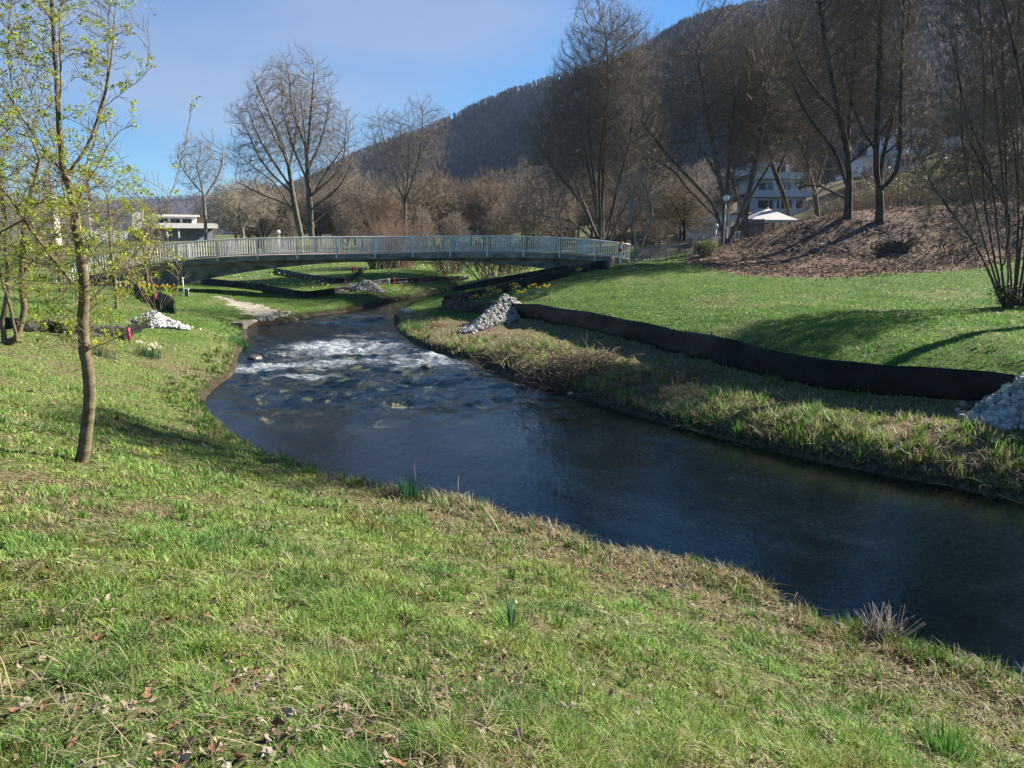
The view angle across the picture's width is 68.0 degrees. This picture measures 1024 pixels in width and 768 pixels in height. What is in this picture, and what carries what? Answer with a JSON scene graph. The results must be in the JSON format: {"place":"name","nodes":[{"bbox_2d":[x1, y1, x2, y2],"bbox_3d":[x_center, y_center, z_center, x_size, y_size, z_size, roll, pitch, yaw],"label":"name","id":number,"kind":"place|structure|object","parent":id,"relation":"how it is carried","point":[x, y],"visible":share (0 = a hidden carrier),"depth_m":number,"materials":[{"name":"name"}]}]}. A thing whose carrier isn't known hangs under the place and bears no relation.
{"place":"outdoors","nodes":[
{"label":"outdoors","id":0,"kind":"place"},
{"bbox_2d":[210,296,304,322],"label":"path","id":1,"kind":"structure","parent":0,"point":[251,307],"depth_m":36.52,"materials":[{"name":"gravel"}]},
{"bbox_2d":[0,0,766,199],"label":"sky","id":2,"kind":"structure","parent":0,"point":[461,52],"materials":[{"name":"blue"}]},
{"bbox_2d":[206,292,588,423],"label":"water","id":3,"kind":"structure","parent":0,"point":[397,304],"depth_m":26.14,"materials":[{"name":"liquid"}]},
{"bbox_2d":[0,128,1023,767],"bbox_3d":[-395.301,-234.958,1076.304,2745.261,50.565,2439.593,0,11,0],"label":"ground","id":4,"kind":"structure","parent":0,"point":[824,530],"depth_m":14.26,"materials":[{"name":"plant"}]},
{"bbox_2d":[4,152,90,291],"bbox_3d":[-19.998,-7.176,33.371,4.195,6.356,3.438,0,11,0],"label":"young tree","id":5,"kind":"object","parent":4,"relation":"on","point":[58,255],"visible":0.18,"depth_m":33.23,"materials":[{"name":"green plant"}]},
{"bbox_2d":[0,58,101,344],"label":"young tree","id":6,"kind":"object","parent":4,"relation":"on","point":[17,331],"visible":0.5,"depth_m":17.03,"materials":[{"name":"green plant"}]},
{"bbox_2d":[6,317,124,339],"bbox_3d":[-12.574,-1.545,20.823,3.453,1.113,0.606,-6,13,-29],"label":"film fence","id":7,"kind":"object","parent":4,"relation":"on","point":[51,328],"visible":0.36,"depth_m":20.84,"materials":[{"name":"black plastic"}]},
{"bbox_2d":[0,0,200,463],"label":"young tree","id":8,"kind":"object","parent":4,"relation":"on","point":[83,320],"visible":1,"depth_m":7.01,"materials":[{"name":"green plant"}]},
{"bbox_2d":[67,164,144,308],"bbox_3d":[-15.702,-5.689,29.473,3.175,5.612,3.308,-9,15,-39],"label":"young tree","id":9,"kind":"object","parent":4,"relation":"on","point":[105,190],"visible":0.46,"depth_m":29.40,"materials":[{"name":"green plant"}]},
{"bbox_2d":[68,212,217,241],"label":"school building","id":10,"kind":"structure","parent":4,"relation":"on","point":[188,228],"depth_m":119.31,"materials":[{"name":"white concrete"}]},
{"bbox_2d":[114,192,174,287],"bbox_3d":[-17.126,-6.517,35.387,2.576,5.040,3.021,0,11,0],"label":"young tree","id":11,"kind":"object","parent":4,"relation":"on","point":[147,268],"visible":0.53,"depth_m":35.36,"materials":[{"name":"green plant"}]},
{"bbox_2d":[117,284,175,313],"bbox_3d":[-16.892,-4.018,35.029,0.499,0.860,10.796,-9,14,-38],"label":"film fence","id":12,"kind":"object","parent":4,"relation":"on","point":[169,305],"visible":0.59,"depth_m":33.54,"materials":[{"name":"black plastic"}]},
{"bbox_2d":[134,340,164,359],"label":"daffodil clump","id":13,"kind":"object","parent":4,"relation":"on","point":[149,352],"visible":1,"depth_m":20.32,"materials":[{"name":"white plant"}]},
{"bbox_2d":[127,310,200,330],"bbox_3d":[-12.543,-2.156,27.316,2.655,1.073,1.931,5,12,24],"label":"gravel pile","id":14,"kind":"object","parent":4,"relation":"on","point":[158,320],"visible":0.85,"depth_m":26.92,"materials":[{"name":"gravel"}]},
{"bbox_2d":[167,126,233,239],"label":"bare tree","id":15,"kind":"object","parent":4,"relation":"on","point":[198,171],"visible":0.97,"depth_m":75.17,"materials":[{"name":"brown plant"}]},
{"bbox_2d":[199,174,280,237],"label":"bare tree","id":16,"kind":"object","parent":4,"relation":"on","point":[240,213],"visible":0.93,"depth_m":67.88,"materials":[{"name":"brown plant"}]},
{"bbox_2d":[211,187,273,252],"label":"bare tree","id":17,"kind":"object","parent":4,"relation":"on","point":[232,226],"visible":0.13,"depth_m":86.64,"materials":[{"name":"brown plant"}]},
{"bbox_2d":[231,311,290,328],"bbox_3d":[-11.297,-3.116,35.642,1.514,0.458,7.162,2,11,9],"label":"stone revetment","id":18,"kind":"object","parent":4,"relation":"on","point":[246,324],"visible":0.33,"depth_m":33.64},
{"bbox_2d":[225,181,304,251],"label":"bare tree","id":19,"kind":"object","parent":4,"relation":"on","point":[271,225],"visible":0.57,"depth_m":77.86,"materials":[{"name":"brown plant"}]},
{"bbox_2d":[225,53,309,238],"bbox_3d":[-20.284,-19.975,63.492,8.218,15.464,6.108,0,11,0],"label":"bare tree","id":20,"kind":"object","parent":4,"relation":"on","point":[290,184],"visible":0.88,"depth_m":63.11,"materials":[{"name":"brown plant"}]},
{"bbox_2d":[200,279,351,297],"bbox_3d":[-14.868,-5.666,44.581,9.875,0.981,4.092,2,11,9],"label":"film fence","id":21,"kind":"object","parent":4,"relation":"on","point":[277,290],"visible":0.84,"depth_m":44.53,"materials":[{"name":"black plastic"}]},
{"bbox_2d":[289,185,344,250],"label":"bare tree","id":22,"kind":"object","parent":4,"relation":"on","point":[304,208],"visible":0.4,"depth_m":87.70,"materials":[{"name":"brown plant"}]},
{"bbox_2d":[273,268,363,282],"bbox_3d":[-12.643,-7.862,54.172,5.329,0.741,11.248,-8,14,-34],"label":"film fence","id":23,"kind":"object","parent":4,"relation":"on","point":[325,279],"visible":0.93,"depth_m":51.27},
{"bbox_2d":[267,39,370,238],"bbox_3d":[-15.510,-19.099,59.181,7.643,15.343,7.314,7,13,32],"label":"bare tree","id":24,"kind":"object","parent":4,"relation":"on","point":[308,164],"visible":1,"depth_m":59.00,"materials":[{"name":"brown plant"}]},
{"bbox_2d":[313,195,362,250],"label":"bare tree","id":25,"kind":"object","parent":4,"relation":"on","point":[327,206],"visible":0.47,"depth_m":87.25,"materials":[{"name":"brown plant"}]},
{"bbox_2d":[51,236,630,288],"bbox_3d":[-9.409,-5.673,43.875,33.246,5.700,3.000,-2,11,-8],"label":"footbridge","id":26,"kind":"object","parent":4,"relation":"on","point":[208,267],"visible":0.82,"depth_m":42.69,"materials":[{"name":"metal"}]},
{"bbox_2d":[330,194,363,250],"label":"bare tree","id":27,"kind":"object","parent":4,"relation":"on","point":[340,222],"visible":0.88,"depth_m":73.75,"materials":[{"name":"brown plant"}]},
{"bbox_2d":[324,170,391,252],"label":"bare tree","id":28,"kind":"object","parent":4,"relation":"on","point":[360,205],"visible":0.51,"depth_m":88.70,"materials":[{"name":"brown plant"}]},
{"bbox_2d":[351,280,390,294],"bbox_3d":[-8.761,-5.761,46.273,2.577,1.204,2.155,0,11,0],"label":"gravel pile","id":29,"kind":"object","parent":4,"relation":"on","point":[364,285],"visible":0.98,"depth_m":45.87,"materials":[{"name":"gravel"}]},
{"bbox_2d":[354,228,398,268],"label":"willow bush","id":30,"kind":"object","parent":4,"relation":"on","point":[375,266],"visible":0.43,"depth_m":58.91,"materials":[{"name":"brown plant"}]},
{"bbox_2d":[363,183,412,240],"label":"bare tree","id":31,"kind":"object","parent":4,"relation":"on","point":[383,209],"visible":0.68,"depth_m":82.78,"materials":[{"name":"brown plant"}]},
{"bbox_2d":[353,201,440,268],"bbox_3d":[-8.914,-11.973,61.128,7.791,5.490,7.051,-10,15,-41],"label":"willow bush","id":32,"kind":"object","parent":4,"relation":"on","point":[396,264],"visible":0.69,"depth_m":60.36,"materials":[{"name":"brown plant"}]},
{"bbox_2d":[359,92,456,234],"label":"bare tree","id":33,"kind":"object","parent":4,"relation":"on","point":[416,151],"visible":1,"depth_m":80.27,"materials":[{"name":"brown plant"}]},
{"bbox_2d":[392,473,430,501],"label":"iris clump","id":34,"kind":"object","parent":4,"relation":"on","point":[412,489],"visible":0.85,"depth_m":10.07,"materials":[{"name":"green plant"}]},
{"bbox_2d":[370,274,468,284],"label":"film fence","id":35,"kind":"object","parent":4,"relation":"on","point":[415,280],"visible":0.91,"depth_m":52.79,"materials":[{"name":"black plastic"}]},
{"bbox_2d":[406,203,435,261],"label":"bare tree","id":36,"kind":"object","parent":4,"relation":"on","point":[420,212],"visible":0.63,"depth_m":74.69,"materials":[{"name":"brown plant"}]},
{"bbox_2d":[391,171,461,248],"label":"bare tree","id":37,"kind":"object","parent":4,"relation":"on","point":[422,201],"visible":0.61,"depth_m":87.81,"materials":[{"name":"brown plant"}]},
{"bbox_2d":[416,159,467,245],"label":"bare tree","id":38,"kind":"object","parent":4,"relation":"on","point":[442,177],"visible":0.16,"depth_m":103.03,"materials":[{"name":"brown plant"}]},
{"bbox_2d":[418,231,476,273],"bbox_3d":[-4.849,-10.229,58.989,4.712,3.362,4.891,-7,13,-31],"label":"evergreen bush","id":39,"kind":"object","parent":4,"relation":"on","point":[440,268],"visible":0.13,"depth_m":58.81,"materials":[{"name":"green plant"}]},
{"bbox_2d":[425,177,477,235],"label":"bare tree","id":40,"kind":"object","parent":4,"relation":"on","point":[461,203],"visible":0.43,"depth_m":92.85,"materials":[{"name":"grey plant"}]},
{"bbox_2d":[439,211,471,248],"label":"bare tree","id":41,"kind":"object","parent":4,"relation":"on","point":[455,229],"visible":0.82,"depth_m":83.05,"materials":[{"name":"brown plant"}]},
{"bbox_2d":[447,294,521,337],"bbox_3d":[-0.648,-2.668,29.910,3.210,1.633,5.919,3,12,14],"label":"gravel pile","id":42,"kind":"object","parent":4,"relation":"on","point":[502,311],"visible":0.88,"depth_m":29.51,"materials":[{"name":"gravel"}]},
{"bbox_2d":[463,179,506,251],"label":"bare tree","id":43,"kind":"object","parent":4,"relation":"on","point":[481,215],"visible":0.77,"depth_m":91.00,"materials":[{"name":"brown plant"}]},
{"bbox_2d":[463,166,513,251],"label":"bare tree","id":44,"kind":"object","parent":4,"relation":"on","point":[494,200],"visible":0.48,"depth_m":92.66,"materials":[{"name":"brown plant"}]},
{"bbox_2d":[434,336,559,385],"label":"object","id":45,"kind":"object","parent":4,"relation":"on","point":[510,351],"visible":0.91,"depth_m":22.99,"materials":[{"name":"plant"}]},
{"bbox_2d":[453,231,545,280],"bbox_3d":[-0.750,-9.061,55.238,7.871,4.056,7.026,-9,15,-39],"label":"evergreen bush","id":46,"kind":"object","parent":4,"relation":"on","point":[502,266],"visible":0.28,"depth_m":54.82,"materials":[{"name":"green plant"}]},
{"bbox_2d":[470,163,530,222],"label":"bare tree","id":47,"kind":"object","parent":4,"relation":"on","point":[500,177],"visible":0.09,"depth_m":131.51,"materials":[{"name":"brown plant"}]},
{"bbox_2d":[483,202,525,251],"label":"bare tree","id":48,"kind":"object","parent":4,"relation":"on","point":[505,229],"visible":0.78,"depth_m":75.87,"materials":[{"name":"brown plant"}]},
{"bbox_2d":[452,264,568,291],"bbox_3d":[-0.087,-5.965,43.007,6.630,1.671,0.367,0,11,-2],"label":"film fence","id":49,"kind":"object","parent":4,"relation":"on","point":[500,280],"visible":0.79,"depth_m":43.01,"materials":[{"name":"black plastic"}]},
{"bbox_2d":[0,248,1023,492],"bbox_3d":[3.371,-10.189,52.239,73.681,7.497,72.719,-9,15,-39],"label":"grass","id":50,"kind":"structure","parent":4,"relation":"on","point":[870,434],"depth_m":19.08,"materials":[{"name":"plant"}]},
{"bbox_2d":[0,324,1023,767],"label":"dry stalks","id":51,"kind":"object","parent":4,"relation":"on","point":[486,728],"visible":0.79,"depth_m":3.23,"materials":[{"name":"plant"}]},
{"bbox_2d":[0,331,1023,767],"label":"fallen leaves","id":52,"kind":"object","parent":4,"relation":"on","point":[220,745],"visible":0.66,"depth_m":3.32,"materials":[{"name":"plant"}]},
{"bbox_2d":[507,157,551,249],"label":"bare tree","id":53,"kind":"object","parent":4,"relation":"on","point":[525,174],"visible":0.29,"depth_m":96.40,"materials":[{"name":"brown plant"}]},
{"bbox_2d":[499,184,563,249],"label":"bare tree","id":54,"kind":"object","parent":4,"relation":"on","point":[523,225],"visible":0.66,"depth_m":73.81,"materials":[{"name":"brown plant"}]},
{"bbox_2d":[443,254,625,301],"bbox_3d":[4.588,-6.470,45.417,5.939,2.521,22.485,7,13,33],"label":"film fence","id":55,"kind":"object","parent":4,"relation":"on","point":[553,275],"visible":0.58,"depth_m":38.52,"materials":[{"name":"black plastic"}]},
{"bbox_2d":[537,203,577,250],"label":"bare tree","id":56,"kind":"object","parent":4,"relation":"on","point":[567,229],"visible":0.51,"depth_m":81.30,"materials":[{"name":"brown plant"}]},
{"bbox_2d":[535,190,589,252],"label":"bare tree","id":57,"kind":"object","parent":4,"relation":"on","point":[578,211],"visible":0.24,"depth_m":90.52,"materials":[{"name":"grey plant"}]},
{"bbox_2d":[504,337,667,407],"bbox_3d":[1.866,-0.484,20.420,4.587,1.749,3.756,0,11,0],"label":"brush pile","id":58,"kind":"object","parent":4,"relation":"on","point":[571,362],"visible":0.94,"depth_m":20.11,"materials":[{"name":"plant"}]},
{"bbox_2d":[563,165,615,244],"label":"bare tree","id":59,"kind":"object","parent":4,"relation":"on","point":[590,205],"visible":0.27,"depth_m":115.92,"materials":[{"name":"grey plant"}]},
{"bbox_2d":[511,0,676,244],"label":"bare tree","id":60,"kind":"object","parent":4,"relation":"on","point":[605,100],"visible":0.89,"depth_m":56.42,"materials":[{"name":"brown plant"}]},
{"bbox_2d":[199,259,1009,390],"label":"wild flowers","id":61,"kind":"object","parent":4,"relation":"on","point":[426,284],"visible":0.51,"depth_m":50.88,"materials":[{"name":"white plant"}]},
{"bbox_2d":[521,552,698,587],"bbox_3d":[0.985,1.891,7.810,1.835,0.350,1.018,0,11,0],"label":"leaf drift","id":62,"kind":"object","parent":4,"relation":"on","point":[628,563],"visible":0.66,"depth_m":7.78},
{"bbox_2d":[540,373,691,431],"bbox_3d":[2.482,0.386,17.874,3.664,1.215,2.057,0,11,0],"label":"brush pile","id":63,"kind":"object","parent":4,"relation":"on","point":[617,406],"visible":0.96,"depth_m":17.93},
{"bbox_2d":[592,189,645,252],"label":"bare tree","id":64,"kind":"object","parent":4,"relation":"on","point":[621,221],"visible":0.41,"depth_m":83.13,"materials":[{"name":"brown plant"}]},
{"bbox_2d":[594,173,650,249],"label":"bare tree","id":65,"kind":"object","parent":4,"relation":"on","point":[625,240],"visible":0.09,"depth_m":89.87,"materials":[{"name":"brown plant"}]},
{"bbox_2d":[611,165,668,261],"bbox_3d":[8.655,-11.594,51.572,4.199,6.873,3.526,7,13,31],"label":"bare tree","id":66,"kind":"object","parent":4,"relation":"on","point":[636,192],"visible":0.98,"depth_m":51.51,"materials":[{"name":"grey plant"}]},
{"bbox_2d":[628,244,666,261],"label":"picket fence","id":67,"kind":"object","parent":4,"relation":"on","point":[653,257],"visible":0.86,"depth_m":48.32,"materials":[{"name":"grey wood"}]},
{"bbox_2d":[622,175,676,244],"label":"bare tree","id":68,"kind":"object","parent":4,"relation":"on","point":[658,187],"visible":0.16,"depth_m":90.83,"materials":[{"name":"brown plant"}]},
{"bbox_2d":[572,351,729,404],"bbox_3d":[3.326,-0.206,18.453,4.092,1.110,2.502,3,12,16],"label":"brush pile","id":69,"kind":"object","parent":4,"relation":"on","point":[669,370],"visible":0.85,"depth_m":18.49,"materials":[{"name":"plant"}]},
{"bbox_2d":[627,215,676,256],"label":"bare tree","id":70,"kind":"object","parent":4,"relation":"on","point":[640,233],"visible":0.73,"depth_m":78.11,"materials":[{"name":"brown plant"}]},
{"bbox_2d":[646,170,719,252],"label":"bare tree","id":71,"kind":"object","parent":4,"relation":"on","point":[711,192],"visible":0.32,"depth_m":83.50,"materials":[{"name":"brown plant"}]},
{"bbox_2d":[653,177,720,241],"bbox_3d":[14.576,-14.973,64.485,6.013,5.673,6.285,0,11,0],"label":"bare tree","id":72,"kind":"object","parent":4,"relation":"on","point":[684,221],"visible":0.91,"depth_m":64.03,"materials":[{"name":"brown plant"}]},
{"bbox_2d":[666,234,720,258],"bbox_3d":[12.272,-9.215,50.736,5.464,1.774,0.167,-7,13,-33],"label":"picket fence","id":73,"kind":"object","parent":4,"relation":"on","point":[693,242],"visible":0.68,"depth_m":50.16,"materials":[{"name":"grey wood"}]},
{"bbox_2d":[663,215,741,243],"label":"terraced house","id":74,"kind":"structure","parent":4,"relation":"on","point":[696,234],"depth_m":90.99,"materials":[{"name":"white paint"}]},
{"bbox_2d":[691,238,720,255],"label":"budding bush","id":75,"kind":"object","parent":4,"relation":"on","point":[702,247],"visible":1,"depth_m":46.07,"materials":[{"name":"green plant"}]},
{"bbox_2d":[619,0,810,244],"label":"bare tree","id":76,"kind":"object","parent":4,"relation":"on","point":[706,114],"visible":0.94,"depth_m":49.01,"materials":[{"name":"brown plant"}]},
{"bbox_2d":[694,168,742,214],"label":"bare tree","id":77,"kind":"object","parent":4,"relation":"on","point":[723,177],"visible":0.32,"depth_m":123.98,"materials":[{"name":"brown plant"}]},
{"bbox_2d":[441,299,1017,400],"bbox_3d":[2.561,-1.810,24.906,1.660,1.231,27.131,-6,13,-29],"label":"film fence","id":78,"kind":"object","parent":4,"relation":"on","point":[941,382],"visible":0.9,"depth_m":17.08,"materials":[{"name":"black plastic"}]},
{"bbox_2d":[632,391,858,462],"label":"dry grass","id":79,"kind":"structure","parent":4,"relation":"on","point":[725,421],"depth_m":15.34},
{"bbox_2d":[710,0,818,237],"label":"bare tree","id":80,"kind":"object","parent":4,"relation":"on","point":[745,224],"visible":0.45,"depth_m":50.73,"materials":[{"name":"brown plant"}]},
{"bbox_2d":[736,207,797,239],"bbox_3d":[19.044,-11.983,56.753,3.454,2.447,3.454,0,11,0],"label":"garden canopy","id":81,"kind":"object","parent":4,"relation":"on","point":[767,214],"visible":0.64,"depth_m":55.44,"materials":[{"name":"white fabric"}]},
{"bbox_2d":[730,163,811,224],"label":"terraced house","id":82,"kind":"structure","parent":4,"relation":"on","point":[766,194],"depth_m":112.48,"materials":[{"name":"white paint"}]},
{"bbox_2d":[719,0,826,223],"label":"bare tree","id":83,"kind":"object","parent":4,"relation":"on","point":[782,191],"visible":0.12,"depth_m":55.29,"materials":[{"name":"brown plant"}]},
{"bbox_2d":[756,4,876,216],"bbox_3d":[21.320,-18.772,53.126,9.324,15.388,6.758,0,11,0],"label":"bare tree","id":84,"kind":"object","parent":4,"relation":"on","point":[816,207],"visible":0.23,"depth_m":53.13,"materials":[{"name":"brown plant"}]},
{"bbox_2d":[763,0,913,218],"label":"bare tree","id":85,"kind":"object","parent":4,"relation":"on","point":[845,136],"visible":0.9,"depth_m":44.22,"materials":[{"name":"brown plant"}]},
{"bbox_2d":[660,198,1023,286],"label":"fallen leaves","id":86,"kind":"object","parent":4,"relation":"on","point":[878,269],"visible":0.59,"depth_m":42.12,"materials":[{"name":"plant"}]},
{"bbox_2d":[778,642,942,703],"bbox_3d":[2.601,2.148,5.651,1.245,0.248,0.785,2,11,9],"label":"leaf drift","id":87,"kind":"object","parent":4,"relation":"on","point":[852,675],"visible":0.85,"depth_m":5.58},
{"bbox_2d":[853,181,906,208],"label":"budding bush","id":88,"kind":"object","parent":4,"relation":"on","point":[871,201],"visible":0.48,"depth_m":60.12,"materials":[{"name":"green plant"}]},
{"bbox_2d":[834,128,926,179],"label":"terraced house","id":89,"kind":"structure","parent":4,"relation":"on","point":[855,166],"depth_m":117.20,"materials":[{"name":"white paint"}]},
{"bbox_2d":[829,0,945,223],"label":"bare tree","id":90,"kind":"object","parent":4,"relation":"on","point":[878,171],"visible":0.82,"depth_m":43.12,"materials":[{"name":"brown plant"}]},
{"bbox_2d":[854,601,934,642],"bbox_3d":[3.282,2.053,6.535,0.623,0.418,0.393,5,12,22],"label":"twig clump","id":91,"kind":"object","parent":4,"relation":"on","point":[878,624],"visible":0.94,"depth_m":6.51,"materials":[{"name":"plant"}]},
{"bbox_2d":[841,145,951,207],"bbox_3d":[30.517,-15.782,60.929,7.790,6.090,8.160,-4,12,-19],"label":"slope bush","id":92,"kind":"object","parent":4,"relation":"on","point":[890,165],"visible":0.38,"depth_m":59.94,"materials":[{"name":"brown plant"}]},
{"bbox_2d":[872,235,925,250],"bbox_3d":[21.530,-7.852,42.195,2.974,0.879,2.677,0,11,0],"label":"root stump","id":93,"kind":"object","parent":4,"relation":"on","point":[895,244],"visible":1,"depth_m":41.77,"materials":[{"name":"brown plant"}]},
{"bbox_2d":[884,168,948,206],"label":"budding bush","id":94,"kind":"object","parent":4,"relation":"on","point":[897,180],"visible":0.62,"depth_m":56.41,"materials":[{"name":"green plant"}]},
{"bbox_2d":[858,670,1023,729],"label":"leaf drift","id":95,"kind":"object","parent":4,"relation":"on","point":[974,715],"visible":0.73,"depth_m":5.42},
{"bbox_2d":[910,707,990,762],"bbox_3d":[2.536,2.059,4.356,0.406,0.275,0.417,-5,12,-25],"label":"grass tuft","id":96,"kind":"object","parent":4,"relation":"on","point":[930,737],"visible":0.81,"depth_m":4.40,"materials":[{"name":"plant"}]},
{"bbox_2d":[902,135,1004,203],"bbox_3d":[33.867,-15.973,57.713,7.277,6.436,7.352,-8,14,-33],"label":"budding bush","id":97,"kind":"object","parent":4,"relation":"on","point":[951,173],"visible":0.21,"depth_m":58.26,"materials":[{"name":"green plant"}]},
{"bbox_2d":[894,0,1023,307],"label":"hazel tree","id":98,"kind":"object","parent":4,"relation":"on","point":[981,132],"visible":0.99,"depth_m":22.13,"materials":[{"name":"brown plant"}]},
{"bbox_2d":[904,416,1023,513],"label":"grass","id":99,"kind":"structure","parent":4,"relation":"on","point":[984,450],"depth_m":12.39,"materials":[{"name":"plant"}]},
{"bbox_2d":[923,219,1005,260],"bbox_3d":[23.919,-7.872,40.083,4.396,2.717,4.176,0,11,0],"label":"twiggy bush","id":100,"kind":"object","parent":4,"relation":"on","point":[950,245],"visible":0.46,"depth_m":39.95,"materials":[{"name":"brown plant"}]},
{"bbox_2d":[941,373,1023,446],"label":"gravel pile","id":101,"kind":"object","parent":4,"relation":"on","point":[1004,403],"visible":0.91,"depth_m":13.46,"materials":[{"name":"gravel"}]},
{"bbox_2d":[987,281,1023,307],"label":"ivy","id":102,"kind":"object","parent":4,"relation":"on","point":[1010,296],"visible":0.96,"depth_m":22.81,"materials":[{"name":"green plant"}]},
{"bbox_2d":[0,399,1023,767],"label":"grass","id":103,"kind":"structure","parent":0,"point":[198,547],"depth_m":4.36,"materials":[{"name":"plant"}]},
{"bbox_2d":[0,0,1023,234],"bbox_3d":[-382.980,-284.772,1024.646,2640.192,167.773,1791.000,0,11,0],"label":"hill","id":104,"kind":"structure","parent":0,"point":[853,155],"depth_m":454.72,"materials":[{"name":"plant"}]},
{"bbox_2d":[0,0,1023,234],"bbox_3d":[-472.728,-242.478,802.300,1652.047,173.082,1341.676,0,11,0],"label":"forest","id":105,"kind":"object","parent":104,"relation":"on","point":[693,157],"visible":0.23,"depth_m":456.86,"materials":[{"name":"plant"}]},
{"bbox_2d":[934,79,999,146],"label":"bare tree","id":106,"kind":"object","parent":104,"relation":"on","point":[961,107],"visible":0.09,"depth_m":105.47,"materials":[{"name":"brown plant"}]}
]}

